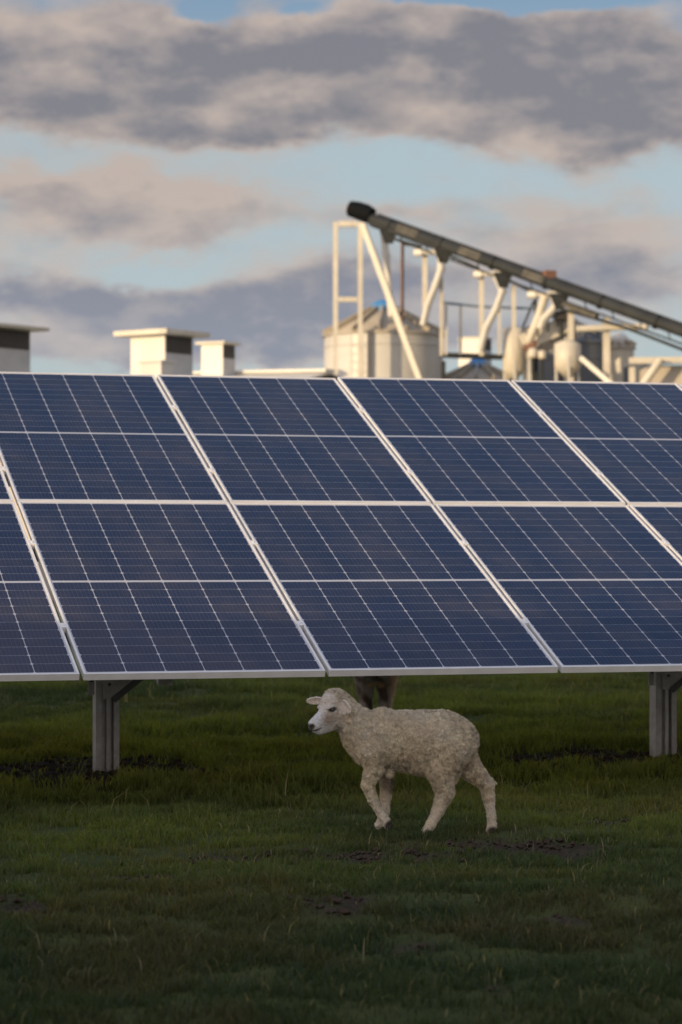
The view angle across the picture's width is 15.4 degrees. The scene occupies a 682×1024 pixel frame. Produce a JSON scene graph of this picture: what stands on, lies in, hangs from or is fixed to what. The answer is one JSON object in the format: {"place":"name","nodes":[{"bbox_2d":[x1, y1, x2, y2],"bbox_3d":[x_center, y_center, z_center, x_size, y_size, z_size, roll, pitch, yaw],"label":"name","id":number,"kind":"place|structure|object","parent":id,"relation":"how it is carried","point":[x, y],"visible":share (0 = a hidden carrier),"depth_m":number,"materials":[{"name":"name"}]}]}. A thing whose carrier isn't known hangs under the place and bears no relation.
{"place":"outdoors","nodes":[
{"label":"outdoors","id":0,"kind":"place"},
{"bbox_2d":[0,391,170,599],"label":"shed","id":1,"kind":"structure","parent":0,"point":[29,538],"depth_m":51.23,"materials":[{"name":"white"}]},
{"bbox_2d":[0,323,49,371],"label":"roof vent","id":2,"kind":"object","parent":1,"relation":"on","point":[14,347],"visible":0.86,"depth_m":51.76,"materials":[{"name":"white metal"}]},
{"bbox_2d":[138,360,175,384],"bbox_3d":[-4.255,-3.223,58.342,0.700,0.530,0.520,0,-1,35],"label":"roof vent","id":3,"kind":"object","parent":1,"relation":"on","point":[156,367],"visible":0.73,"depth_m":58.14,"materials":[{"name":"metal"}]},
{"bbox_2d":[113,328,209,374],"bbox_3d":[-4.260,-3.633,60.047,1.630,1.291,1.630,0,-1,35],"label":"roof vent","id":4,"kind":"object","parent":1,"relation":"on","point":[170,344],"visible":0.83,"depth_m":59.67,"materials":[{"name":"white metal"}]},
{"bbox_2d":[0,600,681,1023],"bbox_3d":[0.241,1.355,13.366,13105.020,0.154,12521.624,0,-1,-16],"label":"ground","id":5,"kind":"structure","parent":0,"point":[402,942],"depth_m":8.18,"materials":[{"name":"green plant"}]},
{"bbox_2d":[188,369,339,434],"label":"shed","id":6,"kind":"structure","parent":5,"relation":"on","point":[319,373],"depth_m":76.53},
{"bbox_2d":[195,341,240,375],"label":"roof vent","id":7,"kind":"object","parent":6,"relation":"on","point":[217,358],"visible":0.83,"depth_m":77.24,"materials":[{"name":"white metal"}]},
{"bbox_2d":[0,372,681,771],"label":"solar array","id":8,"kind":"object","parent":5,"relation":"on","point":[252,526],"visible":1,"depth_m":13.45,"materials":[{"name":"glass"}]},
{"bbox_2d":[0,747,681,991],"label":"soil clods","id":9,"kind":"object","parent":5,"relation":"on","point":[344,911],"visible":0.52,"depth_m":9.96,"materials":[{"name":"brown soil"}]},
{"bbox_2d":[353,675,398,709],"bbox_3d":[0.220,1.007,16.325,0.327,0.768,1.210,0,-1,0],"label":"sheep","id":10,"kind":"object","parent":5,"relation":"on","point":[385,686],"visible":0.27,"depth_m":15.89},
{"bbox_2d":[333,221,422,377],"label":"support frame","id":11,"kind":"object","parent":5,"relation":"on","point":[363,231],"visible":0.61,"depth_m":79.00,"materials":[{"name":"beige paint"}]},
{"bbox_2d":[322,300,443,378],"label":"grain silo","id":12,"kind":"object","parent":5,"relation":"on","point":[384,354],"visible":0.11,"depth_m":80.50,"materials":[{"name":"metal"}]},
{"bbox_2d":[306,688,497,835],"bbox_3d":[0.257,1.028,10.361,0.800,0.620,0.263,0,-1,-6],"label":"sheep","id":13,"kind":"object","parent":5,"relation":"on","point":[437,748],"visible":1,"depth_m":10.28},
{"bbox_2d":[400,243,421,320],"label":"riser pipe","id":14,"kind":"object","parent":5,"relation":"on","point":[402,286],"visible":0.33,"depth_m":80.55,"materials":[{"name":"brown metal"}]},
{"bbox_2d":[446,359,518,381],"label":"grain silo","id":15,"kind":"object","parent":5,"relation":"on","point":[477,369],"visible":0.02,"depth_m":83.40,"materials":[{"name":"beige paint"}]},
{"bbox_2d":[440,299,538,380],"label":"catwalk","id":16,"kind":"object","parent":5,"relation":"on","point":[498,356],"visible":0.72,"depth_m":79.25,"materials":[{"name":"metal"}]},
{"bbox_2d":[346,201,681,381],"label":"grain conveyor","id":17,"kind":"object","parent":5,"relation":"on","point":[445,249],"visible":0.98,"depth_m":77.42,"materials":[{"name":"metal"}]},
{"bbox_2d":[503,326,525,379],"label":"hopper tank","id":18,"kind":"object","parent":5,"relation":"on","point":[514,367],"visible":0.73,"depth_m":78.27,"materials":[{"name":"white metal"}]},
{"bbox_2d":[528,348,537,380],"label":"vent pipe","id":19,"kind":"object","parent":5,"relation":"on","point":[532,353],"visible":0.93,"depth_m":76.81,"materials":[{"name":"white metal"}]},
{"bbox_2d":[538,350,545,380],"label":"vent pipe","id":20,"kind":"object","parent":5,"relation":"on","point":[541,355],"visible":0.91,"depth_m":76.81,"materials":[{"name":"white metal"}]},
{"bbox_2d":[523,311,567,380],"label":"vent pipe","id":21,"kind":"object","parent":5,"relation":"on","point":[561,316],"visible":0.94,"depth_m":76.94,"materials":[{"name":"grey metal"}]},
{"bbox_2d":[517,316,576,380],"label":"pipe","id":22,"kind":"object","parent":5,"relation":"on","point":[550,331],"visible":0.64,"depth_m":77.42,"materials":[{"name":"white metal"}]},
{"bbox_2d":[525,320,579,359],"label":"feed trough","id":23,"kind":"object","parent":5,"relation":"on","point":[547,346],"visible":0.2,"depth_m":78.42,"materials":[{"name":"metal"}]},
{"bbox_2d":[554,340,580,380],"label":"hopper tank","id":24,"kind":"object","parent":5,"relation":"on","point":[567,356],"visible":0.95,"depth_m":76.25,"materials":[{"name":"white metal"}]},
{"bbox_2d":[526,317,610,381],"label":"grain silo","id":25,"kind":"object","parent":5,"relation":"on","point":[591,347],"visible":0.06,"depth_m":86.68,"materials":[{"name":"metal"}]},
{"bbox_2d":[576,318,648,381],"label":"transfer pipe","id":26,"kind":"object","parent":5,"relation":"on","point":[605,328],"visible":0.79,"depth_m":76.05,"materials":[{"name":"white metal"}]},
{"bbox_2d":[602,333,635,381],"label":"grain silo","id":27,"kind":"object","parent":5,"relation":"on","point":[622,347],"visible":0.09,"depth_m":79.64,"materials":[{"name":"beige paint"}]},
{"bbox_2d":[623,357,681,384],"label":"store building","id":28,"kind":"structure","parent":5,"relation":"on","point":[638,369],"depth_m":74.25,"materials":[{"name":"beige paint"}]},
{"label":"vent stand","id":29,"kind":"object","parent":5,"relation":"on","visible":0},
{"bbox_2d":[457,337,492,366],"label":"roof vent","id":30,"kind":"object","parent":29,"relation":"on","point":[469,344],"visible":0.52,"depth_m":91.74,"materials":[{"name":"white metal"}]},
{"bbox_2d":[0,0,681,379],"label":"sky","id":31,"kind":"structure","parent":0,"point":[191,165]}
]}

